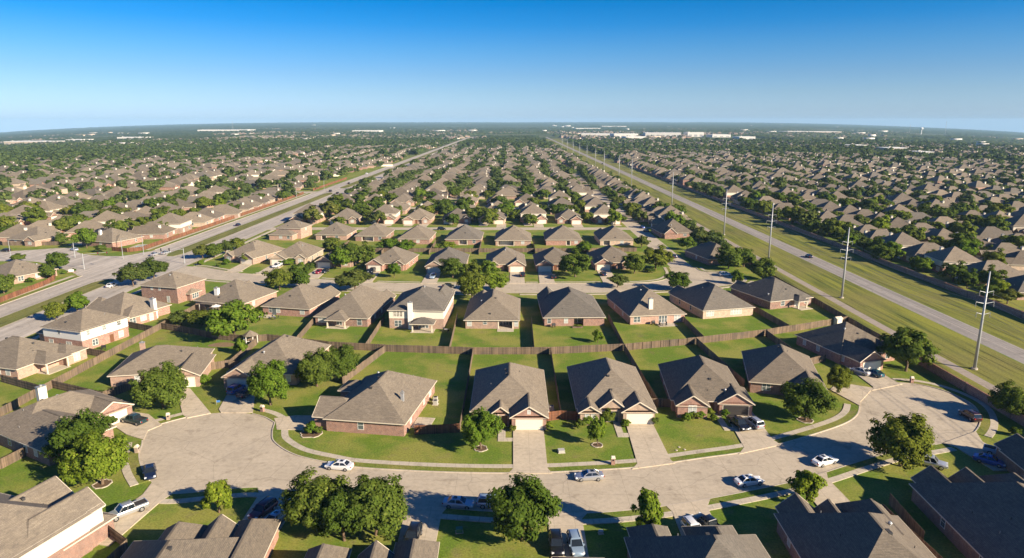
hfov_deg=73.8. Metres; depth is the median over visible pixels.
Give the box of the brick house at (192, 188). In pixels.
[184,186,199,194]
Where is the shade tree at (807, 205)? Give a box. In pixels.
[798,201,815,210]
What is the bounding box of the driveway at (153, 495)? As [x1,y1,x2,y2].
[99,483,171,546]
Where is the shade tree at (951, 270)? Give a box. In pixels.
[937,260,967,281]
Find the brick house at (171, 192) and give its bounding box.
[164,190,188,196]
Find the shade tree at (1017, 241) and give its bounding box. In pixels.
[998,234,1023,247]
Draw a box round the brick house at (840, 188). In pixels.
[835,185,849,190]
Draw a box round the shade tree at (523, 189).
[516,185,533,194]
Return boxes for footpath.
[610,176,999,391]
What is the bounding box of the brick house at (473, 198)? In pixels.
[455,194,478,205]
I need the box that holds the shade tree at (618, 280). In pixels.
[606,273,629,286]
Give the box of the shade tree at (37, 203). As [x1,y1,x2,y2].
[16,201,40,207]
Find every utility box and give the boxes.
[455,526,462,533]
[557,448,564,453]
[598,529,603,534]
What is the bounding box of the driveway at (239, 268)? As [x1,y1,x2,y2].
[225,264,251,271]
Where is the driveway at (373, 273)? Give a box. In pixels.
[365,271,380,281]
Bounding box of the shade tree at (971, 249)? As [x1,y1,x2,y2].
[950,238,981,255]
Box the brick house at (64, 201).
[52,197,82,206]
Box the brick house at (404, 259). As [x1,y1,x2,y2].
[365,246,418,270]
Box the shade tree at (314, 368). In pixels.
[293,347,336,386]
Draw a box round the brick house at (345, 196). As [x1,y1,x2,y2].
[343,193,356,201]
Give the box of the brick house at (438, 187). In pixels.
[425,182,450,195]
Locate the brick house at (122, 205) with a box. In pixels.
[103,202,137,211]
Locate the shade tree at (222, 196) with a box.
[213,193,227,202]
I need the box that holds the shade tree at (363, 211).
[359,207,374,219]
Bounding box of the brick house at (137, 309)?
[85,292,171,327]
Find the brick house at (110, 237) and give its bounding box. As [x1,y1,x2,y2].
[80,227,143,247]
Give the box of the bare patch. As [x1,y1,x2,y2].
[208,342,233,346]
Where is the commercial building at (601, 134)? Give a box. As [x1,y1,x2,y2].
[581,133,609,135]
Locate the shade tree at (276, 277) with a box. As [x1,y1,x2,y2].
[261,267,293,289]
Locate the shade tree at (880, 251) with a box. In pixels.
[868,244,895,258]
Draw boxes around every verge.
[0,276,79,304]
[25,286,140,338]
[129,411,277,483]
[150,193,310,249]
[165,443,949,518]
[189,230,269,264]
[201,266,670,282]
[205,279,669,293]
[273,405,858,471]
[696,267,749,286]
[894,380,989,435]
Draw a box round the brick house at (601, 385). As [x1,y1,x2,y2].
[567,357,657,424]
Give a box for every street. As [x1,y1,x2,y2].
[0,248,169,275]
[68,187,277,244]
[68,191,317,192]
[140,383,979,512]
[174,266,746,292]
[268,227,629,229]
[570,173,692,267]
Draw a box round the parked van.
[681,515,700,525]
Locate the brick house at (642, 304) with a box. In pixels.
[606,285,686,326]
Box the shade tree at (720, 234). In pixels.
[711,232,724,239]
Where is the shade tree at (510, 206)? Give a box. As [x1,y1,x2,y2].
[496,200,514,210]
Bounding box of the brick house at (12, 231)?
[0,224,32,241]
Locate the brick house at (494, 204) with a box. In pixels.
[485,200,502,208]
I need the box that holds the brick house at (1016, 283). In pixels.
[989,275,1023,299]
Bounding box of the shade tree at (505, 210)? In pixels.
[500,208,509,215]
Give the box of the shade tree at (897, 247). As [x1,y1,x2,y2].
[883,241,905,259]
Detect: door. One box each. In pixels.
[103,409,126,423]
[110,334,113,341]
[185,377,194,386]
[227,379,247,388]
[241,259,251,263]
[318,263,329,267]
[368,266,379,270]
[385,220,392,223]
[428,267,439,272]
[495,220,502,223]
[502,416,506,425]
[511,267,522,271]
[516,420,541,429]
[537,220,545,223]
[539,266,550,271]
[572,220,580,223]
[597,265,609,269]
[608,412,617,421]
[627,414,652,423]
[659,315,666,322]
[863,361,880,369]
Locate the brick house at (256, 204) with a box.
[238,198,262,208]
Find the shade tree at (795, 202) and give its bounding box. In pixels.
[791,200,800,205]
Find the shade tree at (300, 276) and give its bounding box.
[287,263,310,284]
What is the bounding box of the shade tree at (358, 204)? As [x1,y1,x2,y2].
[352,199,370,211]
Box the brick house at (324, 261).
[315,245,360,267]
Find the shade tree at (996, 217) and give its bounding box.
[987,214,1009,218]
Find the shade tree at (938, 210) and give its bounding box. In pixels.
[928,207,951,216]
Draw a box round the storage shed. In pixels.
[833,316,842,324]
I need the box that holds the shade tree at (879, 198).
[871,194,884,203]
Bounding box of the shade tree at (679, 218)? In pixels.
[664,210,685,224]
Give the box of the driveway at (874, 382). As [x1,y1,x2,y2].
[845,366,901,390]
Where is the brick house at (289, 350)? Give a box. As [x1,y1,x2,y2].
[220,334,330,388]
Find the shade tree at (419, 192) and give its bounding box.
[412,186,425,196]
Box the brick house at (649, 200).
[637,196,660,206]
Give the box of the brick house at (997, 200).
[975,197,1005,204]
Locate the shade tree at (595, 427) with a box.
[586,415,605,444]
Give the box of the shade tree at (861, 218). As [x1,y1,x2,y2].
[853,214,868,223]
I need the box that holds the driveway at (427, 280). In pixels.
[419,273,440,283]
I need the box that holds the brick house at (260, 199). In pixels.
[240,194,270,205]
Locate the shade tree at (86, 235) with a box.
[69,228,97,247]
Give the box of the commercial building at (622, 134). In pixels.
[610,133,637,136]
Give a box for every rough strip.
[546,139,1023,390]
[553,139,1023,348]
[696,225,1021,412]
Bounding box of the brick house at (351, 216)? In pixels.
[329,208,362,223]
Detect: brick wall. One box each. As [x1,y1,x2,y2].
[628,165,1023,318]
[882,336,1023,426]
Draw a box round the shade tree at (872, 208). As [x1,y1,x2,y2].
[863,205,883,212]
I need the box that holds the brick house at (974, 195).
[948,194,983,202]
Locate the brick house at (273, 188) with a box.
[254,187,282,192]
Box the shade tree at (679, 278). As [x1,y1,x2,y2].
[663,271,691,287]
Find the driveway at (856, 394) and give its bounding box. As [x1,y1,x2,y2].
[830,384,872,405]
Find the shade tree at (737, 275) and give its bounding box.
[731,269,744,282]
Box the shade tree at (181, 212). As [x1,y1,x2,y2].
[172,208,186,215]
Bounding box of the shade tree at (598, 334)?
[592,329,604,342]
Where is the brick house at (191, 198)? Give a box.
[187,196,213,207]
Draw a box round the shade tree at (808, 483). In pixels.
[786,469,827,502]
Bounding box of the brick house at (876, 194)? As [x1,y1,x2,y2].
[862,193,889,199]
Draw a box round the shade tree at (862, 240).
[856,236,872,251]
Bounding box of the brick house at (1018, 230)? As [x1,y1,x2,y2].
[1014,228,1023,233]
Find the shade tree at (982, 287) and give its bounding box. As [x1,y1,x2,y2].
[976,284,1000,297]
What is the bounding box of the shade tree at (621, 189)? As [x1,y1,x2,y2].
[617,187,629,193]
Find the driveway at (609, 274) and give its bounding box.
[597,270,613,282]
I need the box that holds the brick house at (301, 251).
[269,241,323,264]
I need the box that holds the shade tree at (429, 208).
[416,205,434,212]
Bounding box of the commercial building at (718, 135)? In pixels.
[706,134,730,136]
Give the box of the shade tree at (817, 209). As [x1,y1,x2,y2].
[808,207,822,211]
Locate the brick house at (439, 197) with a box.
[432,194,447,202]
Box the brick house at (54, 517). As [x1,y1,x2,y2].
[0,476,117,557]
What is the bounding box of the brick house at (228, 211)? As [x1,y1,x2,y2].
[210,204,242,217]
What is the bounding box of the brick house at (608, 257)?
[587,245,627,270]
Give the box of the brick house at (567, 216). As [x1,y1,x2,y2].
[554,209,582,223]
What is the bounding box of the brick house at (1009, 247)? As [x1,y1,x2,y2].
[974,242,1023,256]
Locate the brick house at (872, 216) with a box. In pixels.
[853,212,892,222]
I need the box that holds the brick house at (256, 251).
[223,240,285,264]
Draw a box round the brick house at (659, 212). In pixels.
[643,205,686,223]
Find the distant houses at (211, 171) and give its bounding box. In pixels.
[0,128,1023,194]
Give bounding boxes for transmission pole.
[722,192,729,234]
[767,203,776,256]
[839,227,852,297]
[971,271,994,369]
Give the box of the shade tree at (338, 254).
[328,246,350,268]
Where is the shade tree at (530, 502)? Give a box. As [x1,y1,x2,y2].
[486,472,562,543]
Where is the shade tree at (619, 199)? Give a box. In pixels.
[612,195,626,204]
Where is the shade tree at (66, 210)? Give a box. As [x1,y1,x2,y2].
[58,205,72,214]
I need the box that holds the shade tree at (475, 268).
[462,259,482,274]
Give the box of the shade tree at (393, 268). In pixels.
[384,262,400,277]
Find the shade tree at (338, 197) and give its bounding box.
[327,193,343,200]
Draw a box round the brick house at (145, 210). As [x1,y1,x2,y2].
[137,206,153,213]
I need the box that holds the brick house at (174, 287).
[139,271,205,303]
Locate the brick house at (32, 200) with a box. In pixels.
[14,197,42,204]
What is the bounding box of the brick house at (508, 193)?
[494,188,522,198]
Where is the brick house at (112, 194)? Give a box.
[105,191,130,202]
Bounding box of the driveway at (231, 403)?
[219,392,254,412]
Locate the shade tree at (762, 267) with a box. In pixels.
[751,257,777,278]
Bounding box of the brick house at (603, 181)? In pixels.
[596,179,609,186]
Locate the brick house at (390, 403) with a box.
[312,370,436,435]
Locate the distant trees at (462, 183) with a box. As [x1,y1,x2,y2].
[0,159,1023,245]
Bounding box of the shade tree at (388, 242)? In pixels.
[375,238,399,247]
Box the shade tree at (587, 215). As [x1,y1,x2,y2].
[580,211,593,222]
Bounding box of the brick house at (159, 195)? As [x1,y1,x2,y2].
[152,193,165,198]
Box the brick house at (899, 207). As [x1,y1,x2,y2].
[882,204,913,211]
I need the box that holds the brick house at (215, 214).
[197,207,225,221]
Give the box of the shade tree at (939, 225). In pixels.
[931,222,945,228]
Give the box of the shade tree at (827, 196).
[818,193,836,200]
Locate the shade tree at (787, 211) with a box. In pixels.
[780,205,798,223]
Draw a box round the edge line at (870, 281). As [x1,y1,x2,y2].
[646,181,1022,349]
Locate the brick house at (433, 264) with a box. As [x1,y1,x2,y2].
[424,246,469,272]
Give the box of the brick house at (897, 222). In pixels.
[886,217,910,226]
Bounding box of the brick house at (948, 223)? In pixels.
[945,221,982,228]
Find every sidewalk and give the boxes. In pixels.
[5,276,72,300]
[31,289,140,339]
[122,409,285,486]
[146,193,307,249]
[159,447,956,524]
[195,230,273,264]
[196,265,668,282]
[205,280,667,294]
[281,403,850,467]
[699,267,753,287]
[892,378,997,437]
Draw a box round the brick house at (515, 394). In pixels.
[469,362,548,429]
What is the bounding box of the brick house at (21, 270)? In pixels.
[0,259,57,283]
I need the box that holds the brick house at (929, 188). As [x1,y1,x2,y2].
[911,184,938,192]
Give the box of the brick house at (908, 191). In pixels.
[900,189,913,195]
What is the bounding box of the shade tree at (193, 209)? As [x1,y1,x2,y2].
[185,207,200,212]
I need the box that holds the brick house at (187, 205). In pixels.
[175,198,195,210]
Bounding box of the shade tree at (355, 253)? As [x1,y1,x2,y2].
[341,241,361,261]
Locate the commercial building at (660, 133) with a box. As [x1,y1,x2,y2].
[643,132,680,136]
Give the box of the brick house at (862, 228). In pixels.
[845,224,892,232]
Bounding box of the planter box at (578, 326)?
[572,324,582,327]
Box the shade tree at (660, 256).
[643,244,674,268]
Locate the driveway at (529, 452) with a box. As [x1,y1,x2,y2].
[508,430,551,473]
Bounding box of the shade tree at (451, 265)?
[438,257,465,277]
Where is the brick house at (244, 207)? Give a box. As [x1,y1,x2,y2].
[213,201,254,212]
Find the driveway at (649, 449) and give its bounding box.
[627,424,674,468]
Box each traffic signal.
[82,251,107,268]
[160,248,184,263]
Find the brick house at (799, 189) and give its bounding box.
[797,187,815,191]
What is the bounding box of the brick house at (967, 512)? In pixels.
[909,465,1023,557]
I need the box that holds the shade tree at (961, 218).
[955,214,972,220]
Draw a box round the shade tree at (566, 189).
[562,187,571,192]
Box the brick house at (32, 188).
[24,185,58,195]
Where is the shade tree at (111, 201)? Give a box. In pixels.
[100,196,115,207]
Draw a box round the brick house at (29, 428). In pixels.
[0,384,134,465]
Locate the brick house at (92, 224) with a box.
[65,220,109,236]
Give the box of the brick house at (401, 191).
[388,188,413,196]
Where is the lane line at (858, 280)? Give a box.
[601,162,1021,355]
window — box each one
[5,369,10,375]
[73,352,80,360]
[92,338,98,345]
[118,330,123,337]
[140,315,146,320]
[192,292,198,298]
[286,375,290,381]
[318,317,325,322]
[357,319,361,324]
[357,422,363,429]
[364,236,372,239]
[393,311,402,316]
[394,320,401,326]
[418,325,428,327]
[500,241,511,244]
[500,321,511,324]
[574,318,580,322]
[634,316,640,321]
[674,315,680,320]
[688,405,696,412]
[706,311,713,315]
[730,309,741,314]
[762,384,770,390]
[940,517,945,528]
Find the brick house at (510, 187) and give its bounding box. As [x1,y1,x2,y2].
[503,185,520,191]
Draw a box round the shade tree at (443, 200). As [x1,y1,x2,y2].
[435,198,450,204]
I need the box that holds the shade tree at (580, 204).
[571,199,585,212]
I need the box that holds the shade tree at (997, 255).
[983,247,1007,263]
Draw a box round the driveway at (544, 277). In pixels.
[538,272,556,283]
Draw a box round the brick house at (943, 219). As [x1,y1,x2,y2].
[925,216,973,224]
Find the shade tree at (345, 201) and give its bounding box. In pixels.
[337,198,352,206]
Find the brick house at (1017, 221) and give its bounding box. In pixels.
[1004,214,1023,233]
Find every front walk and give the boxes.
[498,430,512,440]
[613,422,629,436]
[714,413,733,430]
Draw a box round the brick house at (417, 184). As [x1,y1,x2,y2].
[400,182,424,189]
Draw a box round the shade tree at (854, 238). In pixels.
[841,234,857,246]
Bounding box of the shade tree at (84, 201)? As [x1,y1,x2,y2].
[74,199,96,204]
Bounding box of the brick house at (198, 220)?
[183,212,214,226]
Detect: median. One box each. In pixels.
[0,279,114,326]
[167,193,331,255]
[340,168,392,187]
[395,138,469,166]
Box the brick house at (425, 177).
[411,174,431,180]
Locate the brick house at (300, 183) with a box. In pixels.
[292,179,305,187]
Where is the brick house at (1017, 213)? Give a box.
[1010,209,1023,216]
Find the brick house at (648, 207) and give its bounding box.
[641,203,655,209]
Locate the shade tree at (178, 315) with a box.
[166,310,189,324]
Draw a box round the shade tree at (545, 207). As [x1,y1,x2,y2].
[539,205,549,209]
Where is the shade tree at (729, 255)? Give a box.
[715,244,742,268]
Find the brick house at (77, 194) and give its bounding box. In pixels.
[62,191,92,198]
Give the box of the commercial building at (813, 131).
[779,131,840,132]
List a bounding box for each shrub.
[9,253,26,259]
[25,277,36,280]
[93,244,106,250]
[107,415,118,423]
[200,374,210,382]
[222,258,230,263]
[232,338,247,351]
[278,258,294,263]
[303,420,317,432]
[304,263,314,269]
[314,426,322,432]
[509,425,516,430]
[546,421,553,427]
[574,418,586,428]
[582,416,592,424]
[601,408,615,421]
[621,419,631,425]
[645,267,655,271]
[652,417,658,423]
[682,412,692,420]
[690,411,698,418]
[697,411,706,417]
[707,406,715,413]
[709,414,718,420]
[721,409,729,415]
[1008,426,1021,434]
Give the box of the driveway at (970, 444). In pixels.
[944,431,1007,470]
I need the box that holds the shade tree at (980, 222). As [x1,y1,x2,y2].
[975,218,985,226]
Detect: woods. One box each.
[0,122,1023,160]
[0,128,1023,171]
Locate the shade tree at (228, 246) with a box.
[220,240,235,253]
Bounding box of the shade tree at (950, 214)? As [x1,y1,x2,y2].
[937,211,956,220]
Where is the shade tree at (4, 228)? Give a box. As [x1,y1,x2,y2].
[0,225,11,232]
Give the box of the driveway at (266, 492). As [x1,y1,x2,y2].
[243,487,293,532]
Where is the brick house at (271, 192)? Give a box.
[250,190,283,199]
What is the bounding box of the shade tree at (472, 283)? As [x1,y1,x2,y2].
[456,271,489,297]
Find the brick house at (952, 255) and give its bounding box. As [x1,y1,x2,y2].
[923,246,983,274]
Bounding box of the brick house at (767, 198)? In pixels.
[754,196,787,202]
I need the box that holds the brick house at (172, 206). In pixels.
[154,202,183,210]
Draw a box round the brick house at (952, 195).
[939,192,962,197]
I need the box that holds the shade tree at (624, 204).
[623,202,637,215]
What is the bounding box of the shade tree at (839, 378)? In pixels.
[826,364,853,392]
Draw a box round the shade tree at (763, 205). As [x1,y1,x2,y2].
[754,199,772,213]
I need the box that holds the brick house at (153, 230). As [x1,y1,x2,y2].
[128,221,176,238]
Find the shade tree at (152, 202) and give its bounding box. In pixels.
[142,197,162,207]
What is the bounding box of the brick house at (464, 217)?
[442,208,471,223]
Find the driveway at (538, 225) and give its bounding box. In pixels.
[533,223,543,226]
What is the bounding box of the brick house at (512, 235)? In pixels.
[495,225,531,245]
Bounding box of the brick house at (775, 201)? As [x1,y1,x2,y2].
[761,199,791,210]
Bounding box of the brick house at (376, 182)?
[367,179,381,185]
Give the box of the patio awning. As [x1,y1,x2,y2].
[199,302,216,309]
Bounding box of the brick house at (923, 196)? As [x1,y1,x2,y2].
[915,195,927,198]
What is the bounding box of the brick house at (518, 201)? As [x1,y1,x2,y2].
[514,193,534,205]
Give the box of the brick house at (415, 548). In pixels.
[304,538,439,557]
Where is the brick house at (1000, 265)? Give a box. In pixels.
[949,260,1023,285]
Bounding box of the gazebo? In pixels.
[242,330,257,343]
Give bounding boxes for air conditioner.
[432,399,438,405]
[549,405,554,410]
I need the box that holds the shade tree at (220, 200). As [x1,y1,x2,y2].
[211,197,226,205]
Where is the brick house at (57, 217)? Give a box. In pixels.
[46,215,83,229]
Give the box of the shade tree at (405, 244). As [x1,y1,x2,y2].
[396,239,415,249]
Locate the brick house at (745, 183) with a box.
[740,181,751,187]
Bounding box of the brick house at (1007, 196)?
[988,194,1013,198]
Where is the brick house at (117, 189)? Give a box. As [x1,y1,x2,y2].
[102,186,131,194]
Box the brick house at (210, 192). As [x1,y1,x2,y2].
[198,190,216,195]
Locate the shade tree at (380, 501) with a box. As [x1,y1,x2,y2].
[343,473,409,541]
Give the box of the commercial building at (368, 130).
[352,130,382,131]
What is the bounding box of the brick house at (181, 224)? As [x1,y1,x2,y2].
[141,212,191,233]
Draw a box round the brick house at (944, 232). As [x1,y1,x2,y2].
[919,228,958,241]
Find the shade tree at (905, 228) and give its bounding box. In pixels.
[898,224,927,240]
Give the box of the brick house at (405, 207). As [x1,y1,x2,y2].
[388,200,410,213]
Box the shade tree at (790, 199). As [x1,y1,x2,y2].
[786,196,804,202]
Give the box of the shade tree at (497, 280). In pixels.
[484,272,508,288]
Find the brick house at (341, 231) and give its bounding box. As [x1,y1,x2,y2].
[315,222,357,239]
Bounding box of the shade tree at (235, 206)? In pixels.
[229,203,240,208]
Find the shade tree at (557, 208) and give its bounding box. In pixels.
[546,203,568,213]
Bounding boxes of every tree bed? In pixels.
[91,479,112,488]
[300,431,322,437]
[474,445,487,451]
[591,442,602,447]
[796,416,813,423]
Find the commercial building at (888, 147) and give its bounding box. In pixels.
[877,146,909,149]
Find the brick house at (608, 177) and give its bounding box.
[596,176,611,181]
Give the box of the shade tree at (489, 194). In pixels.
[485,191,495,199]
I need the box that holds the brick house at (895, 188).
[885,186,901,190]
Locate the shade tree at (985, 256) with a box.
[980,251,1000,260]
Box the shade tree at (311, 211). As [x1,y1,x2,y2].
[302,205,322,223]
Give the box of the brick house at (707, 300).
[668,281,754,318]
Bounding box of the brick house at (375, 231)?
[355,222,393,240]
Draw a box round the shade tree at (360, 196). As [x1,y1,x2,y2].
[351,194,365,199]
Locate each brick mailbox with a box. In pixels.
[133,444,139,452]
[166,412,169,419]
[260,404,264,411]
[611,456,615,464]
[909,376,914,382]
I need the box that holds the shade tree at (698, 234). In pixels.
[689,229,708,242]
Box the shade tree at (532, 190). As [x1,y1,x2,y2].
[523,187,534,195]
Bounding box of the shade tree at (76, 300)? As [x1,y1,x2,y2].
[63,291,89,310]
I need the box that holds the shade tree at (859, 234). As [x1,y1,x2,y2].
[842,228,863,245]
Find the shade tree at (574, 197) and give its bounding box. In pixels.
[568,194,578,200]
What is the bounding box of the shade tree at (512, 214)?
[508,210,519,220]
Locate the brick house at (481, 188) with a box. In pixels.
[462,186,486,191]
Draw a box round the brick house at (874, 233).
[856,229,895,243]
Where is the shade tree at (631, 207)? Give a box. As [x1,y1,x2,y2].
[623,203,641,215]
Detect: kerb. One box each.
[0,276,80,305]
[138,413,273,480]
[155,193,311,249]
[172,443,941,512]
[194,266,670,283]
[212,279,664,292]
[272,406,859,473]
[899,382,980,430]
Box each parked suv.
[226,383,245,394]
[247,496,277,518]
[368,267,375,272]
[403,521,422,540]
[430,272,435,278]
[476,493,491,508]
[519,271,524,276]
[548,528,564,555]
[566,529,584,556]
[718,271,730,275]
[743,416,764,429]
[958,409,982,421]
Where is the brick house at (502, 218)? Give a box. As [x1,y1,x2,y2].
[478,208,506,223]
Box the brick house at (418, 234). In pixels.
[398,225,435,243]
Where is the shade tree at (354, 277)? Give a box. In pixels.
[334,269,375,288]
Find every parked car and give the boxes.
[0,248,11,251]
[105,282,117,287]
[142,463,156,479]
[236,388,250,398]
[264,509,285,519]
[321,268,329,272]
[324,459,354,471]
[442,283,454,287]
[442,495,474,508]
[574,469,604,481]
[733,474,764,487]
[811,454,838,467]
[849,367,871,375]
[868,368,885,377]
[973,452,1005,467]
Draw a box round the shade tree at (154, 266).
[135,257,169,278]
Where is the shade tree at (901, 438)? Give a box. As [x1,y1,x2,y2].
[866,411,937,470]
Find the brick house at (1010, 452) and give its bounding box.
[993,433,1023,478]
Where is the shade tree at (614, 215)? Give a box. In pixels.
[607,208,626,224]
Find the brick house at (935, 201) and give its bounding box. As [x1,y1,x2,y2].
[913,199,948,211]
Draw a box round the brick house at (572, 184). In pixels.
[565,181,590,189]
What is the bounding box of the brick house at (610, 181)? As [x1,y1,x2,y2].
[599,177,621,187]
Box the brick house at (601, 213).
[589,204,620,223]
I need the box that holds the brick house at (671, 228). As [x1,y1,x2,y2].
[650,218,691,238]
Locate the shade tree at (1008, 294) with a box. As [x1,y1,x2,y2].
[993,288,1023,303]
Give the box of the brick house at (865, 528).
[774,492,935,557]
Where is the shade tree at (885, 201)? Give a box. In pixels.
[880,199,894,203]
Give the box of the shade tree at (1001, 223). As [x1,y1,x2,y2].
[983,216,1011,230]
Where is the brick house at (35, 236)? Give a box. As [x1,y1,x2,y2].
[7,226,70,246]
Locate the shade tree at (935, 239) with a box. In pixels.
[928,235,944,244]
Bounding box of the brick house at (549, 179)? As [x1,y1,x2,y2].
[533,177,557,184]
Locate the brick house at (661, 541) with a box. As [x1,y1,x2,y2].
[624,524,770,557]
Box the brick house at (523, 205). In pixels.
[518,201,536,209]
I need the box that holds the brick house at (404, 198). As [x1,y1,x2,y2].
[390,193,416,205]
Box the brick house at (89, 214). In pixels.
[71,211,97,217]
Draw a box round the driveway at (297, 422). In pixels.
[274,415,314,430]
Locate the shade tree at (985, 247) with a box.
[980,244,992,249]
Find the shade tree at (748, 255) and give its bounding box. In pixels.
[738,247,755,266]
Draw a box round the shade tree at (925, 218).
[922,216,935,220]
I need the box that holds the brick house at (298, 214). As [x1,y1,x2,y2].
[289,203,326,223]
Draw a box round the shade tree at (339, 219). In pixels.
[331,216,345,223]
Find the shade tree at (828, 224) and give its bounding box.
[818,217,845,236]
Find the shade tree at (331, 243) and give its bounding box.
[322,237,341,249]
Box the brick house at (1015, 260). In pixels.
[1004,250,1023,269]
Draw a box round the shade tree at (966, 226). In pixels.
[948,220,978,234]
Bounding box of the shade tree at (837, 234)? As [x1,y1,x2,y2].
[830,229,844,241]
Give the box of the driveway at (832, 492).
[814,472,849,504]
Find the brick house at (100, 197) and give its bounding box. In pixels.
[90,195,109,201]
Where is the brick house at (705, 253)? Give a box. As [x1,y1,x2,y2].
[684,241,723,264]
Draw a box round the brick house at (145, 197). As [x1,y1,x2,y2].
[127,196,162,202]
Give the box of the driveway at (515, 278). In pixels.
[508,272,525,283]
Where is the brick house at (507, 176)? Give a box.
[502,174,521,180]
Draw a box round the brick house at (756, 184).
[749,180,769,188]
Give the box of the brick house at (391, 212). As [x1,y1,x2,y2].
[371,204,400,223]
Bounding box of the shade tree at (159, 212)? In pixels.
[149,205,177,220]
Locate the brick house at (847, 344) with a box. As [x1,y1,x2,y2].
[795,322,894,369]
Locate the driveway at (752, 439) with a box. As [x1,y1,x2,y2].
[726,412,780,453]
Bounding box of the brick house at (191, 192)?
[162,188,195,195]
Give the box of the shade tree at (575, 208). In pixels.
[566,205,579,212]
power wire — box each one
[603,155,1021,314]
[618,166,1022,340]
[621,166,1023,329]
[635,166,1023,308]
[636,173,1023,333]
[645,176,1022,319]
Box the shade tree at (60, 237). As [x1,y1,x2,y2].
[54,231,69,241]
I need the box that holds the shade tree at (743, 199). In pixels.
[737,196,749,206]
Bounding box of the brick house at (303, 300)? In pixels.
[258,283,340,317]
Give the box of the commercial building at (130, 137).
[117,136,150,138]
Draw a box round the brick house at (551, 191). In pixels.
[533,188,555,198]
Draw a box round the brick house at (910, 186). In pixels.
[907,184,915,189]
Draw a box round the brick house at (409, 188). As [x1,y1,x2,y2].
[390,186,414,191]
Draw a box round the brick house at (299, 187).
[277,181,301,190]
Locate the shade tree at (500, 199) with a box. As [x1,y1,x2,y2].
[490,195,507,202]
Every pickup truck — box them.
[108,497,148,521]
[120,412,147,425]
[272,262,281,267]
[692,512,719,525]
[727,414,750,430]
[915,454,947,470]
[982,444,996,454]
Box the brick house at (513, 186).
[499,184,520,188]
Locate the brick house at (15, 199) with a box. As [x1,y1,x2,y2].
[9,196,22,203]
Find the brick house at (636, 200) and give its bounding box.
[624,197,645,202]
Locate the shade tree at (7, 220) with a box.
[0,215,19,226]
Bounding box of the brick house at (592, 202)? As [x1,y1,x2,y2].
[583,197,607,212]
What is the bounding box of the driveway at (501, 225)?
[496,223,505,226]
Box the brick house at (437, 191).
[422,188,447,198]
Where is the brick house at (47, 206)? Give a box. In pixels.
[39,200,66,215]
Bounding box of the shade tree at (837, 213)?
[830,211,843,215]
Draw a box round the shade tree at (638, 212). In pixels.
[632,208,647,221]
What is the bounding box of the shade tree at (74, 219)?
[61,213,86,227]
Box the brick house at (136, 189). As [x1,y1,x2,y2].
[128,187,148,195]
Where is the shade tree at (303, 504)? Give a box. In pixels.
[277,465,351,528]
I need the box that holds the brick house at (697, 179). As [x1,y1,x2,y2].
[684,178,702,186]
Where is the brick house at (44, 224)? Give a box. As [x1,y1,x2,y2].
[25,220,68,231]
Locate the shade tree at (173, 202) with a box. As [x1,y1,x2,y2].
[160,199,176,203]
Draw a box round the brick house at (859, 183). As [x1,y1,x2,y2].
[848,180,867,187]
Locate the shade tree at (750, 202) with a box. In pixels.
[743,198,758,209]
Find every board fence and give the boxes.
[0,241,58,245]
[0,273,55,301]
[0,303,197,416]
[0,374,38,390]
[0,447,25,468]
[51,379,136,396]
[86,348,104,355]
[106,525,127,557]
[112,192,303,251]
[128,321,152,330]
[161,323,266,341]
[194,304,205,310]
[211,338,257,369]
[228,360,240,368]
[266,334,623,353]
[296,311,318,337]
[313,177,346,190]
[321,247,636,251]
[342,346,385,383]
[366,316,383,348]
[414,423,459,434]
[449,315,456,346]
[460,351,472,429]
[547,410,577,420]
[550,348,560,410]
[608,314,623,343]
[624,337,695,349]
[624,344,658,406]
[651,398,670,406]
[683,316,702,336]
[693,228,881,338]
[696,316,847,343]
[696,338,744,386]
[738,297,789,326]
[765,330,794,349]
[810,355,825,363]
[882,504,942,557]
[889,493,924,538]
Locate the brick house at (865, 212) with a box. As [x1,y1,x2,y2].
[844,209,876,217]
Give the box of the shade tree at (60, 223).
[51,217,69,232]
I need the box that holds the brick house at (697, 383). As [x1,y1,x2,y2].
[658,355,754,418]
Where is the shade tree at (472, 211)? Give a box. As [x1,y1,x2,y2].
[466,206,484,221]
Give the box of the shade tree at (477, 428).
[461,406,505,448]
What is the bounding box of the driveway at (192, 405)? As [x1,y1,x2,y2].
[180,388,210,417]
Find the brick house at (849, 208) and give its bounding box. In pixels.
[825,204,860,212]
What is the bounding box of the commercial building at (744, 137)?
[732,136,754,138]
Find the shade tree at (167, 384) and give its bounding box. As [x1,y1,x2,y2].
[127,360,189,407]
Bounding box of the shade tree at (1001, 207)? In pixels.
[988,203,1014,212]
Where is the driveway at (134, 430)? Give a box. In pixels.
[113,412,161,439]
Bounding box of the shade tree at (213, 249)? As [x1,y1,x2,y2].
[205,243,223,257]
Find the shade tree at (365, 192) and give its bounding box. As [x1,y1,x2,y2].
[357,189,370,195]
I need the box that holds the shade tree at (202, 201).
[193,196,214,207]
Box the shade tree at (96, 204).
[80,200,103,209]
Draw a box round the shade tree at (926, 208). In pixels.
[917,202,939,214]
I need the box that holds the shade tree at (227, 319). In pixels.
[205,299,267,336]
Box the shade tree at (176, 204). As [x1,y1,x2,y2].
[167,199,178,205]
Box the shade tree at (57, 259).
[45,251,69,269]

